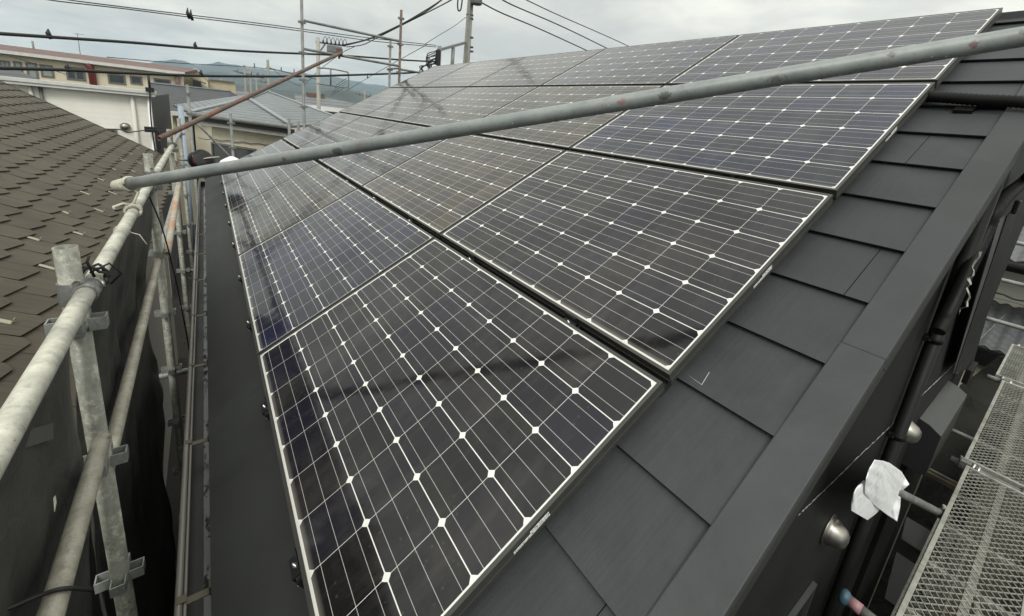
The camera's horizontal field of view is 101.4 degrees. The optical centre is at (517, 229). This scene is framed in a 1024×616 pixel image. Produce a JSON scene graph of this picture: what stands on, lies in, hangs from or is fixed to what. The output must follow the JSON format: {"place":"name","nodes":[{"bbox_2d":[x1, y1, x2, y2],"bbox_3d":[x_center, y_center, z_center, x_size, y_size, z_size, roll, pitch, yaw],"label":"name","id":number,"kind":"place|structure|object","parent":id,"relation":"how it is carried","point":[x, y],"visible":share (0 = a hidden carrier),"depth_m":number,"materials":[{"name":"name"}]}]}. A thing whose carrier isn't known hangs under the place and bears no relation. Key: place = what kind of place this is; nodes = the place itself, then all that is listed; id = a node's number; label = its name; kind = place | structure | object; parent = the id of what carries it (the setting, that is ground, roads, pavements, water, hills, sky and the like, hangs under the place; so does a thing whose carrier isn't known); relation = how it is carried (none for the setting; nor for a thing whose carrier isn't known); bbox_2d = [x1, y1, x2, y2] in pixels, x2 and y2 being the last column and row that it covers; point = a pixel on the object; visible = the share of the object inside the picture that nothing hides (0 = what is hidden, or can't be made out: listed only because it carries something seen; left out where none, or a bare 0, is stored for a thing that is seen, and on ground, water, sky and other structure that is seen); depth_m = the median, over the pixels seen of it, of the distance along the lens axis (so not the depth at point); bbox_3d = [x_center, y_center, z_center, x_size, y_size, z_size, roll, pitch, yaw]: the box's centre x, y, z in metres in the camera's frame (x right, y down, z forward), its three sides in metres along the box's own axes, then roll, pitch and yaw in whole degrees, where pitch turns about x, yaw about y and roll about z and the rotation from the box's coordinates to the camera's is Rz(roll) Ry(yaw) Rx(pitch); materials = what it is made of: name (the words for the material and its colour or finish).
{"place":"outdoors","nodes":[
{"label":"outdoors","id":0,"kind":"place"},
{"bbox_2d":[0,80,178,615],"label":"brown roof house","id":1,"kind":"structure","parent":0,"point":[61,169],"depth_m":4.99,"materials":[{"name":"tile"}]},
{"bbox_2d":[0,33,196,169],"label":"red roof building","id":2,"kind":"structure","parent":0,"point":[49,58],"depth_m":25.10,"materials":[{"name":"paint"}]},
{"bbox_2d":[66,67,85,80],"bbox_3d":[-26.026,-9.151,24.720,0.802,0.732,0.038,-4,17,-36],"label":"window","id":3,"kind":"structure","parent":2,"relation":"in","point":[80,76],"depth_m":24.74,"materials":[{"name":"grey glass"}]},
{"bbox_2d":[107,74,125,84],"bbox_3d":[-24.602,-9.210,25.765,0.805,0.590,0.038,-4,17,-36],"label":"window","id":4,"kind":"structure","parent":2,"relation":"in","point":[112,78],"depth_m":25.76,"materials":[{"name":"grey glass"}]},
{"bbox_2d":[184,68,208,87],"bbox_3d":[-23.992,-10.970,31.285,1.963,1.842,5.500,-4,17,-36],"label":"cream extension","id":5,"kind":"object","parent":2,"relation":"on","point":[197,81],"visible":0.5,"depth_m":30.21,"materials":[{"name":"beige"}]},
{"bbox_2d":[166,199,195,570],"bbox_3d":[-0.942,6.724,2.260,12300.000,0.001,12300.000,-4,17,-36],"label":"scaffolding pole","id":6,"kind":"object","parent":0,"point":[173,485],"depth_m":10.64,"materials":[{"name":"metal"}]},
{"bbox_2d":[0,76,178,294],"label":"white building","id":7,"kind":"structure","parent":6,"relation":"on","point":[124,109],"depth_m":12.53,"materials":[{"name":"paint"}]},
{"bbox_2d":[0,70,36,78],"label":"annex roof","id":8,"kind":"structure","parent":7,"relation":"on","point":[14,73],"depth_m":12.24,"materials":[{"name":"grey"}]},
{"bbox_2d":[144,75,163,218],"bbox_3d":[-11.376,-2.017,13.198,0.350,5.450,0.100,-4,17,-36],"label":"scaffolding pole","id":9,"kind":"object","parent":7,"relation":"attached to","point":[149,89],"visible":0.62,"depth_m":12.87,"materials":[{"name":"black metal"}]},
{"bbox_2d":[44,244,145,615],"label":"scaffold post","id":10,"kind":"object","parent":6,"relation":"on","point":[120,574],"visible":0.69,"depth_m":1.22,"materials":[{"name":"metal"}]},
{"bbox_2d":[0,347,91,615],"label":"safety sheet","id":11,"kind":"object","parent":10,"relation":"attached to","point":[35,479],"visible":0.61,"depth_m":0.93,"materials":[{"name":"fabric"}]},
{"bbox_2d":[26,423,52,447],"bbox_3d":[-1.019,0.449,0.890,0.002,0.121,0.206,-4,17,-36],"label":"tape patch","id":12,"kind":"object","parent":11,"relation":"attached to","point":[40,434],"visible":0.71,"depth_m":0.91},
{"bbox_2d":[0,287,95,479],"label":"guardrail","id":13,"kind":"object","parent":10,"relation":"attached to","point":[19,407],"visible":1,"depth_m":0.78,"materials":[{"name":"metal"}]},
{"bbox_2d":[36,432,111,615],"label":"rail","id":14,"kind":"object","parent":10,"relation":"attached to","point":[64,567],"visible":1,"depth_m":0.96,"materials":[{"name":"metal"}]},
{"bbox_2d":[8,586,93,610],"bbox_3d":[-0.980,0.714,0.783,0.256,0.126,0.014,-7,19,-42],"label":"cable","id":15,"kind":"object","parent":14,"relation":"attached to","point":[54,590],"visible":1,"depth_m":0.83,"materials":[{"name":"black metal"}]},
{"bbox_2d":[55,278,105,306],"bbox_3d":[-1.188,0.165,1.144,0.087,0.060,0.087,-4,17,-36],"label":"pipe coupler","id":16,"kind":"object","parent":10,"relation":"attached to","point":[65,293],"visible":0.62,"depth_m":1.10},
{"bbox_2d":[84,173,154,279],"bbox_3d":[-1.780,-0.093,1.952,0.043,0.061,2.045,-5,18,-36],"label":"guardrail","id":17,"kind":"object","parent":16,"relation":"attached to","point":[109,252],"visible":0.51,"depth_m":1.53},
{"bbox_2d":[112,189,142,216],"bbox_3d":[-1.738,-0.114,1.891,0.083,0.127,0.131,4,14,-10],"label":"rope knot","id":18,"kind":"object","parent":17,"relation":"attached to","point":[133,203],"visible":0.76,"depth_m":1.89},
{"bbox_2d":[149,197,188,349],"bbox_3d":[-2.387,0.939,3.003,0.052,2.502,0.611,-2,16,-29],"label":"cable","id":19,"kind":"object","parent":17,"relation":"hanging from","point":[172,269],"visible":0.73,"depth_m":2.77,"materials":[{"name":"black metal"}]},
{"bbox_2d":[82,256,122,284],"bbox_3d":[-1.191,0.121,1.188,0.061,0.114,0.103,14,16,28],"label":"wire tie","id":20,"kind":"object","parent":10,"relation":"attached to","point":[93,268],"visible":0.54,"depth_m":1.19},
{"bbox_2d":[108,257,161,468],"bbox_3d":[-1.858,0.481,2.074,0.043,0.078,2.041,-4,17,-36],"label":"rail","id":21,"kind":"object","parent":10,"relation":"attached to","point":[116,426],"visible":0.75,"depth_m":1.77,"materials":[{"name":"metal"}]},
{"bbox_2d":[139,153,184,480],"bbox_3d":[-2.724,2.743,3.521,0.109,6.700,0.109,8,14,8],"label":"scaffold post","id":22,"kind":"object","parent":6,"relation":"on","point":[171,368],"visible":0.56,"depth_m":2.99,"materials":[{"name":"metal"}]},
{"bbox_2d":[76,192,175,615],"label":"safety sheet","id":23,"kind":"object","parent":22,"relation":"attached to","point":[146,509],"visible":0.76,"depth_m":2.19,"materials":[{"name":"fabric"}]},
{"bbox_2d":[154,144,174,172],"bbox_3d":[-3.014,-0.615,3.591,0.043,0.068,2.130,-5,18,-36],"label":"guardrail","id":24,"kind":"object","parent":22,"relation":"attached to","point":[161,163],"visible":0.75,"depth_m":3.37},
{"bbox_2d":[162,198,172,248],"bbox_3d":[-3.088,-0.071,3.717,0.043,0.043,2.130,-4,17,-36],"label":"rail","id":25,"kind":"object","parent":22,"relation":"attached to","point":[166,226],"visible":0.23,"depth_m":3.52,"materials":[{"name":"metal"}]},
{"bbox_2d":[163,182,181,256],"bbox_3d":[-2.700,-0.113,3.295,0.043,0.326,1.161,-4,17,-34],"label":"rusty brace","id":26,"kind":"object","parent":22,"relation":"attached to","point":[172,219],"visible":0.92,"depth_m":3.22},
{"bbox_2d":[164,129,190,351],"bbox_3d":[-3.980,2.186,5.201,0.109,6.700,0.109,8,14,8],"label":"scaffold post","id":27,"kind":"object","parent":6,"relation":"on","point":[183,269],"visible":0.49,"depth_m":4.71,"materials":[{"name":"metal"}]},
{"bbox_2d":[156,51,342,140],"bbox_3d":[-3.369,-2.028,5.849,0.053,1.456,3.768,7,14,3],"label":"rusty pipe","id":28,"kind":"object","parent":27,"relation":"attached to","point":[174,131],"visible":1,"depth_m":5.15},
{"bbox_2d":[175,118,194,285],"bbox_3d":[-5.224,1.634,6.865,0.109,6.700,0.109,8,14,8],"label":"scaffold post","id":29,"kind":"object","parent":6,"relation":"on","point":[186,194],"visible":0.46,"depth_m":6.35,"materials":[{"name":"metal"}]},
{"bbox_2d":[184,84,197,209],"bbox_3d":[-6.318,0.864,8.440,0.109,7.194,0.109,8,14,8],"label":"gable post","id":30,"kind":"object","parent":6,"relation":"on","point":[188,94],"visible":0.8,"depth_m":7.74,"materials":[{"name":"grey metal"}]},
{"bbox_2d":[208,79,235,141],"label":"building","id":31,"kind":"structure","parent":6,"relation":"on","point":[220,84],"depth_m":33.59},
{"bbox_2d":[227,113,235,156],"bbox_3d":[-5.618,1.135,8.537,0.109,6.765,0.109,8,14,8],"label":"gable post","id":32,"kind":"object","parent":6,"relation":"on","point":[231,123],"visible":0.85,"depth_m":7.79,"materials":[{"name":"grey metal"}]},
{"bbox_2d":[254,60,294,90],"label":"distant pole","id":33,"kind":"object","parent":6,"relation":"on","point":[268,73],"visible":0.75,"depth_m":50.00,"materials":[{"name":"concrete"}]},
{"bbox_2d":[107,57,314,78],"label":"overhead cable","id":34,"kind":"object","parent":33,"relation":"attached to","point":[190,63],"visible":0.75,"depth_m":48.20,"materials":[{"name":"rubber"}]},
{"bbox_2d":[298,0,307,127],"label":"gable post","id":35,"kind":"object","parent":6,"relation":"on","point":[301,21],"visible":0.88,"depth_m":7.25,"materials":[{"name":"grey metal"}]},
{"bbox_2d":[304,19,398,41],"bbox_3d":[-2.953,-3.584,7.607,1.656,0.062,0.045,-4,17,-36],"label":"gable rail","id":36,"kind":"object","parent":35,"relation":"attached to","point":[348,30],"visible":1,"depth_m":7.55,"materials":[{"name":"grey metal"}]},
{"bbox_2d":[304,48,398,66],"bbox_3d":[-2.998,-3.148,7.718,1.661,0.060,0.045,-4,17,-36],"label":"gable rail","id":37,"kind":"object","parent":35,"relation":"attached to","point":[350,57],"visible":0.94,"depth_m":7.70,"materials":[{"name":"grey metal"}]},
{"bbox_2d":[316,36,348,109],"bbox_3d":[-11.524,-6.101,26.094,1.707,10.955,1.112,-17,27,-57],"label":"pale pole","id":38,"kind":"object","parent":6,"relation":"on","point":[331,47],"visible":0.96,"depth_m":24.97,"materials":[{"name":"grey metal"}]},
{"bbox_2d":[344,0,441,45],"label":"overhead cable","id":39,"kind":"object","parent":38,"relation":"attached to","point":[398,25],"visible":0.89,"depth_m":21.42,"materials":[{"name":"rubber"}]},
{"bbox_2d":[396,10,403,82],"bbox_3d":[-2.675,0.145,9.117,0.109,8.990,0.109,8,14,8],"label":"gable post","id":40,"kind":"object","parent":6,"relation":"on","point":[400,44],"visible":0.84,"depth_m":8.15,"materials":[{"name":"grey metal"}]},
{"bbox_2d":[419,0,481,70],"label":"utility pole","id":41,"kind":"object","parent":6,"relation":"on","point":[466,43],"visible":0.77,"depth_m":16.24,"materials":[{"name":"concrete"}]},
{"bbox_2d":[0,29,435,61],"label":"overhead cable","id":42,"kind":"object","parent":41,"relation":"attached to","point":[48,35],"visible":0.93,"depth_m":8.43,"materials":[{"name":"rubber"}]},
{"bbox_2d":[49,0,434,46],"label":"overhead cable","id":43,"kind":"object","parent":41,"relation":"attached to","point":[189,15],"visible":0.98,"depth_m":10.41,"materials":[{"name":"black metal"}]},
{"bbox_2d":[69,0,435,45],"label":"overhead cable","id":44,"kind":"object","parent":41,"relation":"attached to","point":[232,20],"visible":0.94,"depth_m":10.98,"materials":[{"name":"rubber"}]},
{"bbox_2d":[482,2,585,49],"bbox_3d":[3.419,-9.971,23.197,0.509,0.517,16.310,16,17,36],"label":"overhead cable","id":45,"kind":"object","parent":41,"relation":"attached to","point":[531,25],"visible":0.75,"depth_m":19.74,"materials":[{"name":"rubber"}]},
{"bbox_2d":[174,10,1023,615],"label":"dark house","id":46,"kind":"structure","parent":6,"relation":"on","point":[814,380],"depth_m":1.30,"materials":[{"name":"grey metal"}]},
{"bbox_2d":[177,149,218,166],"bbox_3d":[-4.086,-0.887,5.383,0.206,0.273,0.390,14,16,29],"label":"cable reel","id":47,"kind":"object","parent":46,"relation":"attached to","point":[199,157],"visible":0.84,"depth_m":5.35,"materials":[{"name":"black plastic"}]},
{"bbox_2d":[289,547,303,588],"bbox_3d":[-0.540,0.870,1.115,0.110,0.089,0.090,-36,33,-22],"label":"panel clamp","id":48,"kind":"object","parent":46,"relation":"on","point":[294,565],"visible":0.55,"depth_m":1.08,"materials":[{"name":"black metal"}]},
{"bbox_2d":[285,141,671,396],"bbox_3d":[-1.686,-0.480,4.029,0.056,0.048,7.300,-4,17,-36],"label":"mounting rail","id":49,"kind":"object","parent":46,"relation":"attached to","point":[667,385],"visible":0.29,"depth_m":1.59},
{"bbox_2d":[221,139,295,184],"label":"solar panel","id":50,"kind":"object","parent":49,"relation":"on","point":[280,145],"visible":0.44,"depth_m":6.17,"materials":[{"name":"glass"}]},
{"bbox_2d":[223,149,318,210],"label":"solar panel","id":51,"kind":"object","parent":49,"relation":"on","point":[240,190],"visible":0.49,"depth_m":4.74,"materials":[{"name":"glass"}]},
{"bbox_2d":[228,164,357,255],"bbox_3d":[-2.086,-0.240,3.811,0.982,0.044,1.459,-36,33,-22],"label":"solar panel","id":52,"kind":"object","parent":49,"relation":"on","point":[262,217],"visible":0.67,"depth_m":3.67,"materials":[{"name":"glass"}]},
{"bbox_2d":[283,112,361,148],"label":"solar panel","id":53,"kind":"object","parent":49,"relation":"on","point":[314,131],"visible":0.68,"depth_m":6.39,"materials":[{"name":"glass"}]},
{"bbox_2d":[237,188,434,354],"bbox_3d":[-1.235,0.137,2.673,0.982,0.044,1.459,-36,33,-22],"label":"solar panel","id":54,"kind":"object","parent":49,"relation":"on","point":[297,275],"visible":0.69,"depth_m":2.48,"materials":[{"name":"glass"}]},
{"bbox_2d":[299,116,398,164],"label":"solar panel","id":55,"kind":"object","parent":49,"relation":"on","point":[362,127],"visible":0.58,"depth_m":5.41,"materials":[{"name":"glass"}]},
{"bbox_2d":[322,122,444,189],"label":"solar panel","id":56,"kind":"object","parent":49,"relation":"on","point":[359,170],"visible":0.6,"depth_m":3.92,"materials":[{"name":"glass"}]},
{"bbox_2d":[257,237,664,615],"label":"solar panel","id":57,"kind":"object","parent":49,"relation":"on","point":[451,428],"visible":1,"depth_m":1.24,"materials":[{"name":"glass"}]},
{"bbox_2d":[361,135,564,239],"bbox_3d":[-0.478,-0.408,3.058,0.982,0.042,1.459,-36,33,-22],"label":"solar panel","id":58,"kind":"object","parent":49,"relation":"on","point":[438,189],"visible":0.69,"depth_m":2.88,"materials":[{"name":"glass"}]},
{"bbox_2d":[440,150,832,383],"bbox_3d":[0.373,-0.031,1.920,0.982,0.042,1.460,-36,33,-22],"label":"solar panel","id":59,"kind":"object","parent":49,"relation":"on","point":[663,272],"visible":1,"depth_m":1.64,"materials":[{"name":"glass"}]},
{"bbox_2d":[110,26,1023,191],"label":"long tube","id":60,"kind":"object","parent":46,"relation":"attached to","point":[992,41],"visible":0.94,"depth_m":1.34,"materials":[{"name":"grey metal"}]},
{"bbox_2d":[788,581,816,615],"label":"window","id":61,"kind":"structure","parent":46,"relation":"in","point":[801,608],"depth_m":1.78,"materials":[{"name":"metal"}]},
{"bbox_2d":[842,464,916,615],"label":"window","id":62,"kind":"structure","parent":46,"relation":"in","point":[886,525],"depth_m":3.06,"materials":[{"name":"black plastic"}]},
{"bbox_2d":[926,468,963,492],"bbox_3d":[2.708,1.592,2.731,0.070,0.041,0.280,-4,17,-36],"label":"bracket arm","id":63,"kind":"object","parent":46,"relation":"attached to","point":[942,479],"visible":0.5,"depth_m":2.68},
{"bbox_2d":[923,91,1023,335],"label":"corrugated hose","id":64,"kind":"object","parent":46,"relation":"attached to","point":[947,313],"visible":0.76,"depth_m":1.74,"materials":[{"name":"black plastic"}]},
{"bbox_2d":[959,252,981,312],"bbox_3d":[1.673,0.206,1.554,0.269,0.289,0.024,-4,17,-36],"label":"plastic film","id":65,"kind":"object","parent":64,"relation":"attached to","point":[969,280],"visible":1,"depth_m":1.55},
{"bbox_2d":[953,198,1022,383],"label":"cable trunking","id":66,"kind":"object","parent":46,"relation":"attached to","point":[966,362],"visible":0.98,"depth_m":2.52,"materials":[{"name":"black plastic"}]},
{"bbox_2d":[986,316,1023,330],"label":"guardrail","id":67,"kind":"object","parent":46,"relation":"attached to","point":[1005,323],"visible":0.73,"depth_m":4.84,"materials":[{"name":"metal"}]},
{"bbox_3d":[-0.929,-1.026,4.414,0.056,0.048,7.300,-4,17,-36],"label":"mounting rail","id":68,"kind":"object","parent":46,"relation":"attached to","visible":0},
{"bbox_2d":[339,88,418,116],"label":"solar panel","id":69,"kind":"object","parent":68,"relation":"on","point":[375,101],"visible":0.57,"depth_m":6.78,"materials":[{"name":"glass"}]},
{"bbox_2d":[364,87,466,122],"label":"solar panel","id":70,"kind":"object","parent":68,"relation":"on","point":[401,109],"visible":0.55,"depth_m":5.62,"materials":[{"name":"glass"}]},
{"bbox_2d":[402,86,537,126],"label":"solar panel","id":71,"kind":"object","parent":68,"relation":"on","point":[468,103],"visible":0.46,"depth_m":4.51,"materials":[{"name":"glass"}]},
{"bbox_2d":[475,85,662,150],"bbox_3d":[0.279,-0.954,3.443,0.982,0.042,1.459,-36,33,-22],"label":"solar panel","id":72,"kind":"object","parent":68,"relation":"on","point":[565,135],"visible":0.45,"depth_m":3.25,"materials":[{"name":"glass"}]},
{"bbox_2d":[570,82,934,199],"bbox_3d":[1.130,-0.576,2.305,0.982,0.042,1.460,-36,33,-22],"label":"solar panel","id":73,"kind":"object","parent":68,"relation":"on","point":[831,138],"visible":0.8,"depth_m":2.04,"materials":[{"name":"glass"}]},
{"bbox_3d":[-0.172,-1.571,4.799,0.056,0.048,7.300,-4,17,-36],"label":"mounting rail","id":74,"kind":"object","parent":46,"relation":"attached to","visible":0},
{"bbox_2d":[390,62,471,87],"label":"solar panel","id":75,"kind":"object","parent":74,"relation":"on","point":[426,77],"visible":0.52,"depth_m":7.16,"materials":[{"name":"glass"}]},
{"bbox_2d":[423,57,524,87],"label":"solar panel","id":76,"kind":"object","parent":74,"relation":"on","point":[470,74],"visible":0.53,"depth_m":6.01,"materials":[{"name":"glass"}]},
{"bbox_2d":[469,48,605,86],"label":"solar panel","id":77,"kind":"object","parent":74,"relation":"on","point":[538,70],"visible":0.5,"depth_m":4.85,"materials":[{"name":"glass"}]},
{"bbox_2d":[541,35,738,85],"bbox_3d":[1.036,-1.500,3.828,0.982,0.042,1.459,-36,33,-22],"label":"solar panel","id":78,"kind":"object","parent":74,"relation":"on","point":[664,63],"visible":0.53,"depth_m":3.69,"materials":[{"name":"glass"}]},
{"bbox_2d":[667,8,1002,88],"bbox_3d":[1.887,-1.122,2.690,0.982,0.042,1.460,-36,33,-22],"label":"solar panel","id":79,"kind":"object","parent":74,"relation":"on","point":[747,53],"visible":0.56,"depth_m":2.60,"materials":[{"name":"glass"}]},
{"bbox_2d":[867,300,1023,615],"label":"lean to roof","id":80,"kind":"object","parent":6,"relation":"on","point":[996,340],"visible":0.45,"depth_m":5.46,"materials":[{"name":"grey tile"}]},
{"bbox_2d":[868,355,1023,615],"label":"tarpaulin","id":81,"kind":"object","parent":6,"relation":"on","point":[979,389],"visible":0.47,"depth_m":5.05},
{"bbox_2d":[177,106,194,256],"bbox_3d":[-5.442,-0.557,6.943,0.076,2.843,0.076,-4,17,-36],"label":"taped tube","id":82,"kind":"object","parent":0,"point":[181,112],"visible":0.38,"depth_m":6.87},
{"bbox_2d":[150,82,237,224],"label":"dark shingle house","id":83,"kind":"structure","parent":0,"point":[177,95],"depth_m":22.52,"materials":[{"name":"metal"}]},
{"bbox_2d":[0,63,422,77],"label":"overhead cable","id":84,"kind":"object","parent":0,"point":[67,68],"visible":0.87,"depth_m":8.27,"materials":[{"name":"rubber"}]},
{"bbox_2d":[173,90,332,184],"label":"blue roof house","id":85,"kind":"structure","parent":0,"point":[260,120],"depth_m":12.33,"materials":[{"name":"metal"}]},
{"bbox_2d":[211,142,256,163],"bbox_3d":[-8.357,-1.916,12.382,1.780,1.100,0.050,11,15,18],"label":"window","id":86,"kind":"structure","parent":85,"relation":"in","point":[240,151],"depth_m":12.37,"materials":[{"name":"grey glass"}]},
{"bbox_2d":[152,59,387,94],"bbox_3d":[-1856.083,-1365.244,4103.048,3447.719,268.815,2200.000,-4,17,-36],"label":"hills","id":87,"kind":"structure","parent":0,"point":[373,89],"depth_m":3559.85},
{"bbox_2d":[203,71,372,95],"bbox_3d":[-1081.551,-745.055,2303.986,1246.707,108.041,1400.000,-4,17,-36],"label":"hills","id":88,"kind":"structure","parent":0,"point":[290,86],"depth_m":1945.52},
{"bbox_2d":[235,84,367,103],"bbox_3d":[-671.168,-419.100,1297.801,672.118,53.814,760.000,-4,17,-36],"label":"wooded slope","id":89,"kind":"structure","parent":0,"point":[348,96],"depth_m":1184.65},
{"bbox_2d":[291,92,353,131],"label":"white eave house","id":90,"kind":"structure","parent":0,"point":[331,105],"depth_m":28.87,"materials":[{"name":"grey stone"}]},
{"bbox_2d":[0,0,1023,86],"label":"sky","id":91,"kind":"structure","parent":0,"point":[496,35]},
{"bbox_2d":[502,0,606,48],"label":"overhead cable","id":92,"kind":"object","parent":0,"point":[550,21],"visible":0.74,"depth_m":20.52,"materials":[{"name":"black metal"}]},
{"bbox_2d":[884,574,917,613],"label":"paving slab","id":93,"kind":"structure","parent":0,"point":[895,587],"depth_m":4.57,"materials":[{"name":"grey concrete"}]},
{"bbox_2d":[891,552,921,592],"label":"paving slab","id":94,"kind":"structure","parent":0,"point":[902,567],"depth_m":4.84,"materials":[{"name":"grey concrete"}]},
{"bbox_2d":[900,517,933,557],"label":"paving slab","id":95,"kind":"structure","parent":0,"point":[914,536],"depth_m":4.34,"materials":[{"name":"grey concrete"}]},
{"bbox_2d":[891,518,970,615],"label":"deck plank","id":96,"kind":"object","parent":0,"point":[908,582],"visible":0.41,"depth_m":3.79,"materials":[{"name":"metal"}]},
{"bbox_2d":[949,456,1021,491],"bbox_3d":[3.033,1.585,2.383,0.043,0.043,0.830,-4,17,-36],"label":"deck tube","id":97,"kind":"object","parent":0,"point":[954,460],"visible":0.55,"depth_m":2.57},
{"bbox_2d":[896,465,1023,615],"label":"deck plank","id":98,"kind":"object","parent":97,"relation":"on","point":[969,588],"visible":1,"depth_m":2.00,"materials":[{"name":"metal"}]},
{"bbox_2d":[859,606,875,615],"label":"deck tube","id":99,"kind":"object","parent":98,"relation":"attached to","point":[865,611],"visible":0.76,"depth_m":1.76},
{"bbox_2d":[838,588,863,614],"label":"taped end","id":100,"kind":"object","parent":99,"relation":"attached to","point":[848,599],"visible":0.98,"depth_m":1.81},
{"bbox_2d":[898,490,952,521],"bbox_3d":[2.114,1.437,2.194,0.585,0.328,0.041,2,15,-16],"label":"deck tube","id":101,"kind":"object","parent":98,"relation":"attached to","point":[918,502],"visible":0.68,"depth_m":2.16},
{"bbox_2d":[851,460,908,520],"bbox_3d":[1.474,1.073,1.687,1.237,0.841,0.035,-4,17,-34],"label":"plastic bag","id":102,"kind":"object","parent":101,"relation":"attached to","point":[882,485],"visible":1,"depth_m":1.53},
{"bbox_2d":[964,380,1023,492],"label":"deck plank","id":103,"kind":"object","parent":97,"relation":"on","point":[1013,438],"visible":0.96,"depth_m":2.92,"materials":[{"name":"metal"}]},
{"bbox_2d":[986,374,1023,387],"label":"deck tube","id":104,"kind":"object","parent":103,"relation":"attached to","point":[993,378],"visible":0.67,"depth_m":3.80,"materials":[{"name":"metal"}]},
{"bbox_2d":[995,344,1023,386],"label":"deck plank","id":105,"kind":"object","parent":104,"relation":"on","point":[1012,352],"visible":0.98,"depth_m":4.03,"materials":[{"name":"metal"}]},
{"bbox_2d":[993,226,1023,307],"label":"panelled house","id":106,"kind":"structure","parent":0,"point":[1014,270],"depth_m":5.92,"materials":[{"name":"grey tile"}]},
{"bbox_2d":[992,552,1023,615],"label":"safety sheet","id":107,"kind":"object","parent":106,"relation":"attached to","point":[1009,596],"visible":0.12,"depth_m":4.72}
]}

